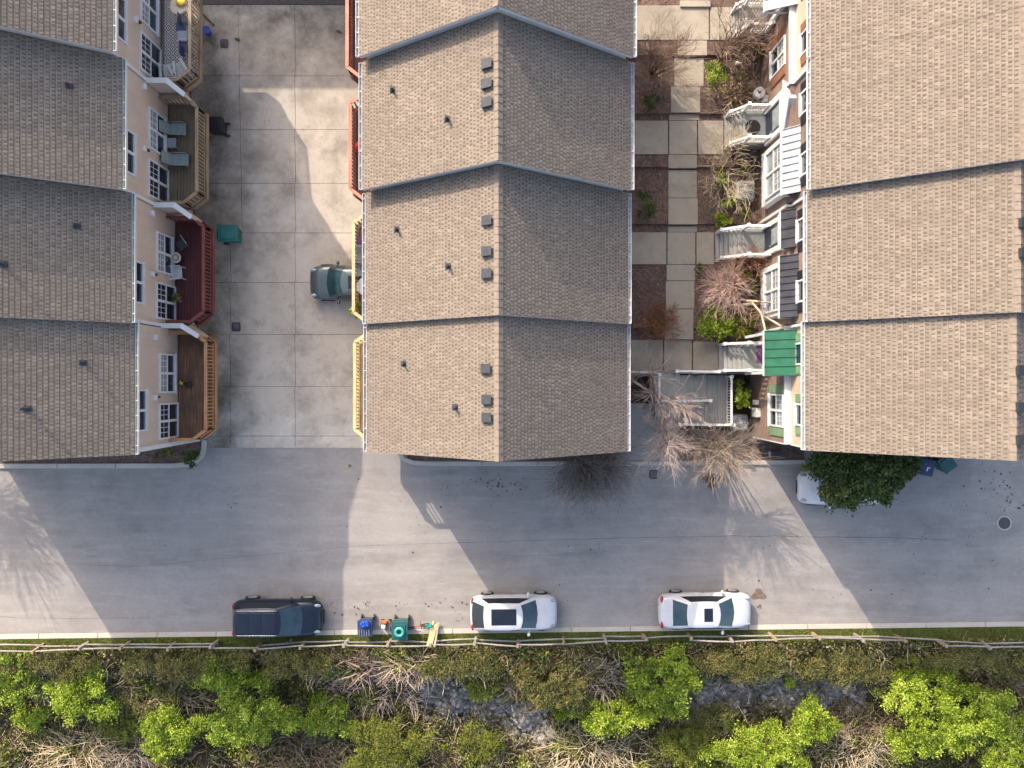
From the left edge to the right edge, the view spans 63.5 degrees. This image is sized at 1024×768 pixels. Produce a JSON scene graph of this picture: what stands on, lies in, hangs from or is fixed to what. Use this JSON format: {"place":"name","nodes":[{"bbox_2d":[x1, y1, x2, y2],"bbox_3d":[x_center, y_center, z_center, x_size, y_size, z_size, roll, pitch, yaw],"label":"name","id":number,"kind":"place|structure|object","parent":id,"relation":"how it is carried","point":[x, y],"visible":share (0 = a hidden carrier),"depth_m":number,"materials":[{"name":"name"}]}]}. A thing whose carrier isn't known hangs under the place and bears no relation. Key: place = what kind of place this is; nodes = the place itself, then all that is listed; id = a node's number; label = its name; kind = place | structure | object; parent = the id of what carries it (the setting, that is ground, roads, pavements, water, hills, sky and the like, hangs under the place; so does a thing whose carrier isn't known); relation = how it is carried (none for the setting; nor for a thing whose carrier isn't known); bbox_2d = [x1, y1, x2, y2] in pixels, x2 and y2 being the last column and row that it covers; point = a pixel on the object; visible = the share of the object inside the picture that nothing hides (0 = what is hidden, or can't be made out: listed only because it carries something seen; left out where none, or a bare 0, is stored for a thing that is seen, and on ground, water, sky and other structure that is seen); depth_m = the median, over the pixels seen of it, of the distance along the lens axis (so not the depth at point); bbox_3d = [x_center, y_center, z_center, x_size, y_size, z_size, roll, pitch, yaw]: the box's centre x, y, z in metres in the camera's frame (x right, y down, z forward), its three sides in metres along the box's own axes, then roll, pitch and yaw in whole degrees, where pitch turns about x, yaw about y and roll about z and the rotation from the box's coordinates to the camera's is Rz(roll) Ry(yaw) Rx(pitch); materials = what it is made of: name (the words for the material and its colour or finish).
{"place":"outdoors","nodes":[
{"label":"outdoors","id":0,"kind":"place"},
{"bbox_2d":[203,0,344,3],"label":"back lane","id":1,"kind":"structure","parent":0,"point":[273,1],"depth_m":40.26,"materials":[{"name":"grey concrete"}]},
{"bbox_2d":[190,4,362,420],"bbox_3d":[-10.800,-18.350,40.312,10.000,3.476,43.300,0,90,0],"label":"joint","id":2,"kind":"object","parent":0,"point":[295,218],"visible":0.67,"depth_m":41.38,"materials":[{"name":"grey concrete"}]},
{"bbox_2d":[191,5,368,447],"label":"driveway","id":3,"kind":"structure","parent":0,"point":[276,78],"depth_m":41.07,"materials":[{"name":"concrete"}]},
{"bbox_2d":[310,260,355,303],"bbox_3d":[-7.696,-4.971,40.594,4.536,1.459,2.140,0,95,0],"label":"parked car","id":4,"kind":"object","parent":3,"relation":"on","point":[329,283],"visible":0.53,"depth_m":40.35,"materials":[{"name":"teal metal"}]},
{"bbox_2d":[0,444,1023,633],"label":"road","id":5,"kind":"structure","parent":0,"point":[60,528],"depth_m":42.00,"materials":[{"name":"grey asphalt"}]},
{"bbox_2d":[0,440,206,467],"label":"kerb","id":6,"kind":"structure","parent":5,"relation":"on","point":[116,465],"depth_m":41.88,"materials":[{"name":"concrete"}]},
{"bbox_2d":[232,595,324,642],"bbox_3d":[-11.678,11.660,41.141,4.516,1.719,2.260,0,90,0],"label":"parked car","id":7,"kind":"object","parent":5,"relation":"on","point":[254,616],"visible":1,"depth_m":40.65,"materials":[{"name":"blue paint"}]},
{"bbox_2d":[0,621,1023,638],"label":"kerb","id":8,"kind":"structure","parent":5,"relation":"on","point":[553,629],"depth_m":41.96,"materials":[{"name":"concrete"}]},
{"bbox_2d":[470,591,556,635],"bbox_3d":[0.081,11.420,41.255,4.354,1.489,2.200,-1,90,0],"label":"parked car","id":9,"kind":"object","parent":5,"relation":"on","point":[492,611],"visible":1,"depth_m":40.85,"materials":[{"name":"white paint"}]},
{"bbox_2d":[398,454,805,465],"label":"kerb","id":10,"kind":"structure","parent":5,"relation":"on","point":[493,463],"depth_m":41.88,"materials":[{"name":"concrete"}]},
{"bbox_2d":[658,589,750,634],"bbox_3d":[9.641,11.330,41.270,4.657,1.459,2.220,0,90,0],"label":"parked car","id":11,"kind":"object","parent":5,"relation":"on","point":[722,609],"visible":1,"depth_m":40.96,"materials":[{"name":"white paint"}]},
{"bbox_2d":[796,469,878,509],"bbox_3d":[16.552,5.164,41.266,4.536,1.469,2.160,0,90,0],"label":"parked car","id":12,"kind":"object","parent":5,"relation":"on","point":[806,491],"visible":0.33,"depth_m":41.16,"materials":[{"name":"white paint"}]},
{"bbox_2d":[0,374,1023,767],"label":"ground","id":13,"kind":"structure","parent":0,"point":[646,382],"depth_m":44.04,"materials":[{"name":"soil"}]},
{"bbox_2d":[0,664,50,709],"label":"leafy shrub","id":14,"kind":"object","parent":13,"relation":"on","point":[13,696],"visible":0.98,"depth_m":41.59,"materials":[{"name":"green plant"}]},
{"bbox_2d":[9,698,50,733],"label":"leafy shrub","id":15,"kind":"object","parent":13,"relation":"on","point":[38,715],"visible":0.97,"depth_m":43.19,"materials":[{"name":"green plant"}]},
{"bbox_2d":[0,643,106,687],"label":"ivy clump","id":16,"kind":"object","parent":13,"relation":"on","point":[60,659],"visible":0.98,"depth_m":41.41,"materials":[{"name":"green plant"}]},
{"bbox_2d":[0,716,154,767],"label":"dead brush","id":17,"kind":"object","parent":13,"relation":"on","point":[65,754],"visible":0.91,"depth_m":43.76,"materials":[{"name":"plant"}]},
{"bbox_2d":[38,647,122,727],"bbox_3d":[-22.076,15.405,42.330,3.634,2.110,4.922,-20,90,0],"label":"leafy shrub","id":18,"kind":"object","parent":13,"relation":"on","point":[93,685],"visible":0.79,"depth_m":41.85,"materials":[{"name":"green plant"}]},
{"bbox_2d":[0,440,201,462],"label":"planting bed","id":19,"kind":"object","parent":13,"relation":"on","point":[142,457],"visible":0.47,"depth_m":41.94,"materials":[{"name":"soil"}]},
{"bbox_2d":[0,0,202,103],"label":"townhouse","id":20,"kind":"structure","parent":13,"relation":"on","point":[132,32],"depth_m":33.32,"materials":[{"name":"beige tile"}]},
{"bbox_2d":[140,0,158,36],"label":"window","id":21,"kind":"structure","parent":20,"relation":"in","point":[149,9],"depth_m":36.25,"materials":[{"name":"white glass"}]},
{"bbox_2d":[140,30,161,77],"bbox_3d":[-15.815,-14.230,36.240,0.090,2.080,1.640,0,90,0],"label":"patio door","id":22,"kind":"structure","parent":20,"relation":"in","point":[150,53],"depth_m":36.14,"materials":[{"name":"white glass"}]},
{"bbox_2d":[165,0,196,78],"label":"deck rug","id":23,"kind":"object","parent":20,"relation":"on","point":[172,52],"visible":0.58,"depth_m":37.28,"materials":[{"name":"grey fabric"}]},
{"bbox_2d":[0,30,208,222],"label":"townhouse","id":24,"kind":"structure","parent":13,"relation":"on","point":[71,115],"depth_m":32.45,"materials":[{"name":"beige"}]},
{"bbox_2d":[127,128,136,177],"bbox_3d":[-15.795,-9.580,34.010,0.130,1.380,1.860,0,90,0],"label":"window","id":25,"kind":"structure","parent":24,"relation":"in","point":[131,136],"depth_m":34.44,"materials":[{"name":"white glass"}]},
{"bbox_2d":[148,106,166,154],"bbox_3d":[-15.795,-11.200,36.890,0.130,1.680,1.860,0,90,0],"label":"window","id":26,"kind":"structure","parent":24,"relation":"in","point":[157,140],"depth_m":36.74,"materials":[{"name":"white glass"}]},
{"bbox_2d":[148,158,168,200],"bbox_3d":[-15.815,-9.020,37.040,0.090,2.080,1.640,0,90,0],"label":"patio door","id":27,"kind":"structure","parent":24,"relation":"in","point":[158,175],"depth_m":36.95,"materials":[{"name":"white glass"}]},
{"bbox_2d":[0,175,214,337],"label":"townhouse","id":28,"kind":"structure","parent":13,"relation":"on","point":[69,252],"depth_m":33.13,"materials":[{"name":"beige tile"}]},
{"bbox_2d":[156,231,173,276],"bbox_3d":[-15.795,-5.920,37.690,0.130,1.680,1.860,0,90,0],"label":"window","id":29,"kind":"structure","parent":28,"relation":"in","point":[164,243],"depth_m":37.63,"materials":[{"name":"white glass"}]},
{"bbox_2d":[156,281,175,319],"bbox_3d":[-15.815,-3.740,37.840,0.090,2.080,1.640,0,90,0],"label":"patio door","id":30,"kind":"structure","parent":28,"relation":"in","point":[165,309],"depth_m":37.78,"materials":[{"name":"white glass"}]},
{"bbox_2d":[0,318,216,461],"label":"townhouse","id":31,"kind":"structure","parent":13,"relation":"on","point":[74,389],"depth_m":33.40,"materials":[{"name":"beige"}]},
{"bbox_2d":[159,353,176,392],"bbox_3d":[-15.795,-0.490,37.990,0.130,1.680,1.860,0,90,0],"label":"window","id":32,"kind":"structure","parent":31,"relation":"in","point":[167,362],"depth_m":37.94,"materials":[{"name":"white glass"}]},
{"bbox_2d":[159,402,178,439],"bbox_3d":[-15.815,1.690,38.140,0.090,2.080,1.640,0,90,0],"label":"patio door","id":33,"kind":"structure","parent":31,"relation":"in","point":[168,412],"depth_m":38.11,"materials":[{"name":"white glass"}]},
{"bbox_2d":[98,703,153,746],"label":"leafy shrub","id":34,"kind":"object","parent":13,"relation":"on","point":[130,726],"visible":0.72,"depth_m":43.45,"materials":[{"name":"green plant"}]},
{"bbox_2d":[110,674,183,720],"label":"ivy clump","id":35,"kind":"object","parent":13,"relation":"on","point":[134,704],"visible":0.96,"depth_m":42.67,"materials":[{"name":"green plant"}]},
{"bbox_2d":[136,701,215,765],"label":"leafy shrub","id":36,"kind":"object","parent":13,"relation":"on","point":[173,730],"visible":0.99,"depth_m":42.63,"materials":[{"name":"green plant"}]},
{"bbox_2d":[114,644,253,686],"bbox_3d":[-16.338,14.135,41.530,7.056,1.403,2.190,0,90,0],"label":"ivy clump","id":37,"kind":"object","parent":13,"relation":"on","point":[179,671],"visible":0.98,"depth_m":41.27,"materials":[{"name":"green plant"}]},
{"bbox_2d":[187,650,247,698],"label":"leafy shrub","id":38,"kind":"object","parent":13,"relation":"on","point":[224,680],"visible":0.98,"depth_m":41.23,"materials":[{"name":"green plant"}]},
{"bbox_2d":[203,667,304,750],"bbox_3d":[-13.123,16.434,42.218,5.268,2.720,4.203,0,90,0],"label":"leafy shrub","id":39,"kind":"object","parent":13,"relation":"on","point":[216,723],"visible":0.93,"depth_m":41.61,"materials":[{"name":"green plant"}]},
{"bbox_2d":[260,644,336,681],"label":"ivy clump","id":40,"kind":"object","parent":13,"relation":"on","point":[325,663],"visible":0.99,"depth_m":41.41,"materials":[{"name":"green plant"}]},
{"bbox_2d":[267,726,352,767],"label":"dead brush","id":41,"kind":"object","parent":13,"relation":"on","point":[312,747],"visible":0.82,"depth_m":43.85,"materials":[{"name":"plant"}]},
{"bbox_2d":[277,686,361,738],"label":"leafy shrub","id":42,"kind":"object","parent":13,"relation":"on","point":[312,722],"visible":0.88,"depth_m":42.82,"materials":[{"name":"green plant"}]},
{"bbox_2d":[297,638,430,700],"bbox_3d":[-7.459,14.473,42.074,7.045,2.719,3.328,0,90,0],"label":"dead brush","id":43,"kind":"object","parent":13,"relation":"on","point":[373,673],"visible":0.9,"depth_m":42.07,"materials":[{"name":"brown plant"}]},
{"bbox_2d":[319,674,442,732],"bbox_3d":[-6.856,16.216,43.554,6.614,3.040,4.148,0,90,0],"label":"dead brush","id":44,"kind":"object","parent":13,"relation":"on","point":[384,700],"visible":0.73,"depth_m":43.25,"materials":[{"name":"brown plant"}]},
{"bbox_2d":[339,713,437,767],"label":"leafy shrub","id":45,"kind":"object","parent":13,"relation":"on","point":[361,757],"visible":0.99,"depth_m":42.83,"materials":[{"name":"green plant"}]},
{"bbox_2d":[373,634,485,695],"bbox_3d":[-4.199,14.180,42.081,6.177,2.386,3.427,0,90,0],"label":"dead brush","id":46,"kind":"object","parent":13,"relation":"on","point":[422,657],"visible":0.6,"depth_m":41.83,"materials":[{"name":"plant"}]},
{"bbox_2d":[416,644,515,686],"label":"ivy clump","id":47,"kind":"object","parent":13,"relation":"on","point":[433,666],"visible":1,"depth_m":41.50,"materials":[{"name":"green plant"}]},
{"bbox_2d":[463,670,501,703],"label":"leafy shrub","id":48,"kind":"object","parent":13,"relation":"on","point":[476,689],"visible":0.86,"depth_m":42.71,"materials":[{"name":"green plant"}]},
{"bbox_2d":[458,713,508,762],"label":"leafy shrub","id":49,"kind":"object","parent":13,"relation":"on","point":[488,740],"visible":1,"depth_m":43.38,"materials":[{"name":"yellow plant"}]},
{"bbox_2d":[348,13,633,201],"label":"townhouse","id":50,"kind":"structure","parent":13,"relation":"on","point":[497,89],"depth_m":32.08,"materials":[{"name":"beige"}]},
{"bbox_2d":[345,0,636,84],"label":"townhouse","id":51,"kind":"structure","parent":13,"relation":"on","point":[378,27],"depth_m":32.35,"materials":[{"name":"beige"}]},
{"bbox_2d":[352,164,631,323],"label":"townhouse","id":52,"kind":"structure","parent":13,"relation":"on","point":[498,239],"depth_m":32.88,"materials":[{"name":"beige"}]},
{"bbox_2d":[353,315,630,461],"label":"townhouse","id":53,"kind":"structure","parent":13,"relation":"on","point":[498,388],"depth_m":33.20,"materials":[{"name":"beige tile"}]},
{"bbox_2d":[0,637,1023,767],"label":"ground cover","id":54,"kind":"object","parent":13,"relation":"on","point":[693,647],"visible":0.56,"depth_m":43.44,"materials":[{"name":"green plant"}]},
{"bbox_2d":[0,636,1023,767],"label":"undergrowth","id":55,"kind":"object","parent":13,"relation":"on","point":[4,752],"visible":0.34,"depth_m":43.62,"materials":[{"name":"green plant"}]},
{"bbox_2d":[0,626,1023,654],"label":"grass verge","id":56,"kind":"object","parent":13,"relation":"on","point":[679,639],"depth_m":41.98,"materials":[{"name":"green plant"}]},
{"bbox_2d":[0,632,1023,653],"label":"split rail fence","id":57,"kind":"object","parent":56,"relation":"on","point":[855,636],"visible":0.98,"depth_m":41.25,"materials":[{"name":"beige wood"}]},
{"bbox_2d":[0,629,1023,767],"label":"fallen twigs","id":58,"kind":"object","parent":13,"relation":"on","point":[514,712],"visible":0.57,"depth_m":43.70,"materials":[{"name":"wood"}]},
{"bbox_2d":[496,652,603,718],"bbox_3d":[1.859,15.104,42.414,5.205,1.802,3.772,17,90,0],"label":"ivy clump","id":59,"kind":"object","parent":13,"relation":"on","point":[545,697],"visible":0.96,"depth_m":42.02,"materials":[{"name":"green plant"}]},
{"bbox_2d":[533,715,646,767],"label":"dead brush","id":60,"kind":"object","parent":13,"relation":"on","point":[593,756],"visible":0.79,"depth_m":43.77,"materials":[{"name":"plant"}]},
{"bbox_2d":[557,652,626,713],"bbox_3d":[4.467,15.088,42.488,4.538,2.374,3.800,19,90,0],"label":"dead brush","id":61,"kind":"object","parent":13,"relation":"on","point":[603,691],"visible":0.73,"depth_m":42.36,"materials":[{"name":"brown plant"}]},
{"bbox_2d":[407,427,803,459],"bbox_3d":[4.750,3.030,42.023,20.100,0.155,1.660,0,90,0],"label":"planting bed","id":62,"kind":"object","parent":13,"relation":"on","point":[788,451],"visible":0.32,"depth_m":41.95,"materials":[{"name":"soil"}]},
{"bbox_2d":[536,411,668,524],"bbox_3d":[4.069,3.561,39.320,7.065,5.379,6.687,0,90,0],"label":"bare tree","id":63,"kind":"object","parent":62,"relation":"on","point":[590,471],"visible":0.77,"depth_m":39.64,"materials":[{"name":"brown plant"}]},
{"bbox_2d":[578,691,660,742],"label":"leafy shrub","id":64,"kind":"object","parent":13,"relation":"on","point":[601,721],"visible":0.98,"depth_m":42.50,"materials":[{"name":"green plant"}]},
{"bbox_2d":[419,660,867,764],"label":"creek stones","id":65,"kind":"object","parent":13,"relation":"on","point":[530,719],"visible":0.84,"depth_m":43.79,"materials":[{"name":"grey stone"}]},
{"bbox_2d":[621,641,702,722],"bbox_3d":[7.512,14.991,41.705,4.208,2.733,4.044,0,90,0],"label":"leafy shrub","id":66,"kind":"object","parent":13,"relation":"on","point":[674,690],"visible":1,"depth_m":41.12,"materials":[{"name":"green plant"}]},
{"bbox_2d":[632,399,709,482],"bbox_3d":[7.208,2.589,39.083,3.639,5.938,4.193,0,90,0],"label":"bare tree","id":67,"kind":"object","parent":13,"relation":"on","point":[660,429],"visible":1,"depth_m":37.85,"materials":[{"name":"brown plant"}]},
{"bbox_2d":[631,335,721,435],"bbox_3d":[7.020,0.307,39.295,3.840,5.548,5.293,-41,90,0],"label":"bare tree","id":68,"kind":"object","parent":13,"relation":"on","point":[668,398],"visible":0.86,"depth_m":37.95,"materials":[{"name":"brown plant"}]},
{"bbox_2d":[652,717,716,767],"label":"leafy shrub","id":69,"kind":"object","parent":13,"relation":"on","point":[692,753],"visible":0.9,"depth_m":43.45,"materials":[{"name":"green plant"}]},
{"bbox_2d":[623,0,761,370],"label":"garden bed","id":70,"kind":"object","parent":13,"relation":"on","point":[642,168],"visible":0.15,"depth_m":40.55,"materials":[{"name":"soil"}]},
{"bbox_2d":[631,293,688,348],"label":"bare shrub","id":71,"kind":"object","parent":70,"relation":"on","point":[665,314],"visible":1,"depth_m":39.91,"materials":[{"name":"brown plant"}]},
{"bbox_2d":[634,3,706,96],"bbox_3d":[7.400,-15.072,38.547,3.778,3.555,4.212,-41,90,0],"label":"bare shrub","id":72,"kind":"object","parent":70,"relation":"on","point":[657,59],"visible":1,"depth_m":38.52,"materials":[{"name":"brown plant"}]},
{"bbox_2d":[692,303,737,341],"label":"shrub","id":73,"kind":"object","parent":70,"relation":"on","point":[715,325],"visible":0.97,"depth_m":39.83,"materials":[{"name":"green plant"}]},
{"bbox_2d":[687,109,760,220],"bbox_3d":[10.572,-10.213,39.349,3.900,3.639,4.990,32,90,0],"label":"bare shrub","id":74,"kind":"object","parent":70,"relation":"on","point":[722,161],"visible":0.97,"depth_m":39.45,"materials":[{"name":"plant"}]},
{"bbox_2d":[688,240,760,322],"bbox_3d":[10.106,-4.821,39.260,3.714,3.035,4.138,0,90,0],"label":"bare shrub","id":75,"kind":"object","parent":70,"relation":"on","point":[719,281],"visible":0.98,"depth_m":39.03,"materials":[{"name":"brown plant"}]},
{"bbox_2d":[713,65,759,108],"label":"dry shrub","id":76,"kind":"object","parent":70,"relation":"on","point":[741,88],"visible":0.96,"depth_m":39.51,"materials":[{"name":"brown plant"}]},
{"bbox_2d":[703,0,779,71],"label":"bare tree","id":77,"kind":"object","parent":70,"relation":"on","point":[729,46],"visible":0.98,"depth_m":37.99,"materials":[{"name":"brown plant"}]},
{"bbox_2d":[651,373,735,426],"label":"garden stairs","id":78,"kind":"structure","parent":13,"relation":"on","point":[715,387],"depth_m":41.26,"materials":[{"name":"grey wood"}]},
{"bbox_2d":[682,699,738,741],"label":"ivy clump","id":79,"kind":"object","parent":13,"relation":"on","point":[706,712],"visible":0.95,"depth_m":43.34,"materials":[{"name":"green plant"}]},
{"bbox_2d":[675,407,777,503],"bbox_3d":[9.798,3.390,39.517,5.013,5.076,4.802,0,90,0],"label":"bare tree","id":80,"kind":"object","parent":13,"relation":"on","point":[716,451],"visible":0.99,"depth_m":38.73,"materials":[{"name":"brown plant"}]},
{"bbox_2d":[688,641,797,688],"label":"ivy clump","id":81,"kind":"object","parent":13,"relation":"on","point":[749,674],"visible":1,"depth_m":41.54,"materials":[{"name":"green plant"}]},
{"bbox_2d":[695,716,811,767],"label":"leafy shrub","id":82,"kind":"object","parent":13,"relation":"on","point":[749,734],"visible":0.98,"depth_m":42.82,"materials":[{"name":"green plant"}]},
{"bbox_2d":[780,689,844,748],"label":"leafy shrub","id":83,"kind":"object","parent":13,"relation":"on","point":[823,730],"visible":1,"depth_m":42.42,"materials":[{"name":"green plant"}]},
{"bbox_2d":[785,643,891,693],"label":"ivy clump","id":84,"kind":"object","parent":13,"relation":"on","point":[818,670],"visible":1,"depth_m":41.82,"materials":[{"name":"green plant"}]},
{"bbox_2d":[805,707,899,767],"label":"dead brush","id":85,"kind":"object","parent":13,"relation":"on","point":[870,753],"visible":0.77,"depth_m":43.83,"materials":[{"name":"plant"}]},
{"bbox_2d":[799,451,924,516],"bbox_3d":[16.314,4.385,39.601,6.006,5.003,3.604,0,90,0],"label":"evergreen tree","id":86,"kind":"object","parent":13,"relation":"on","point":[879,478],"visible":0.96,"depth_m":37.89,"materials":[{"name":"green plant"}]},
{"bbox_2d":[829,693,903,749],"bbox_3d":[18.693,17.876,43.685,4.640,2.317,3.512,21,90,0],"label":"dead brush","id":87,"kind":"object","parent":13,"relation":"on","point":[848,716],"visible":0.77,"depth_m":43.81,"materials":[{"name":"plant"}]},
{"bbox_2d":[715,160,1023,330],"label":"townhouse","id":88,"kind":"structure","parent":13,"relation":"on","point":[947,243],"depth_m":31.66,"materials":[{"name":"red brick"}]},
{"bbox_2d":[763,266,777,314],"bbox_3d":[11.805,-4.250,37.690,0.130,2.120,2.020,0,90,0],"label":"bay window","id":89,"kind":"structure","parent":88,"relation":"in","point":[770,277],"depth_m":37.73,"materials":[{"name":"white glass"}]},
{"bbox_2d":[718,312,1023,460],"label":"townhouse","id":90,"kind":"structure","parent":13,"relation":"on","point":[952,386],"depth_m":31.91,"materials":[{"name":"beige"}]},
{"bbox_2d":[767,393,783,427],"bbox_3d":[12.055,1.200,37.850,0.130,2.000,1.560,0,90,0],"label":"window","id":91,"kind":"structure","parent":90,"relation":"in","point":[775,402],"depth_m":37.85,"materials":[{"name":"white glass"}]},
{"bbox_2d":[724,6,1023,220],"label":"townhouse","id":92,"kind":"structure","parent":13,"relation":"on","point":[943,98],"depth_m":31.37,"materials":[{"name":"brown brick"}]},
{"bbox_2d":[764,141,779,200],"bbox_3d":[11.805,-9.625,37.465,0.130,2.270,2.170,0,90,0],"label":"bay window","id":93,"kind":"structure","parent":92,"relation":"in","point":[772,157],"depth_m":37.63,"materials":[{"name":"white glass"}]},
{"bbox_2d":[730,0,1023,108],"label":"townhouse","id":94,"kind":"structure","parent":13,"relation":"on","point":[807,29],"depth_m":32.83,"materials":[{"name":"beige"}]},
{"bbox_2d":[769,35,785,80],"bbox_3d":[12.055,-14.800,37.600,0.130,2.000,1.360,0,90,0],"label":"window","id":95,"kind":"structure","parent":94,"relation":"in","point":[777,59],"depth_m":37.57,"materials":[{"name":"white glass"}]},
{"bbox_2d":[871,661,1023,764],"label":"leafy shrub","id":96,"kind":"object","parent":13,"relation":"on","point":[943,736],"visible":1,"depth_m":41.82,"materials":[{"name":"green plant"}]},
{"bbox_2d":[918,640,1023,677],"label":"ivy clump","id":97,"kind":"object","parent":13,"relation":"on","point":[949,656],"visible":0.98,"depth_m":41.37,"materials":[{"name":"green plant"}]},
{"bbox_2d":[977,708,1023,767],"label":"leafy shrub","id":98,"kind":"object","parent":13,"relation":"on","point":[990,758],"visible":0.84,"depth_m":42.29,"materials":[{"name":"green plant"}]},
{"bbox_2d":[987,652,1023,685],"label":"leafy shrub","id":99,"kind":"object","parent":13,"relation":"on","point":[1017,674],"visible":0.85,"depth_m":42.27,"materials":[{"name":"green plant"}]},
{"bbox_2d":[618,404,677,460],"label":"sidewalk","id":100,"kind":"structure","parent":0,"point":[636,415],"depth_m":41.93,"materials":[{"name":"grey concrete"}]},
{"bbox_2d":[631,0,731,372],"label":"path","id":101,"kind":"structure","parent":0,"point":[650,137],"depth_m":40.50,"materials":[{"name":"concrete"}]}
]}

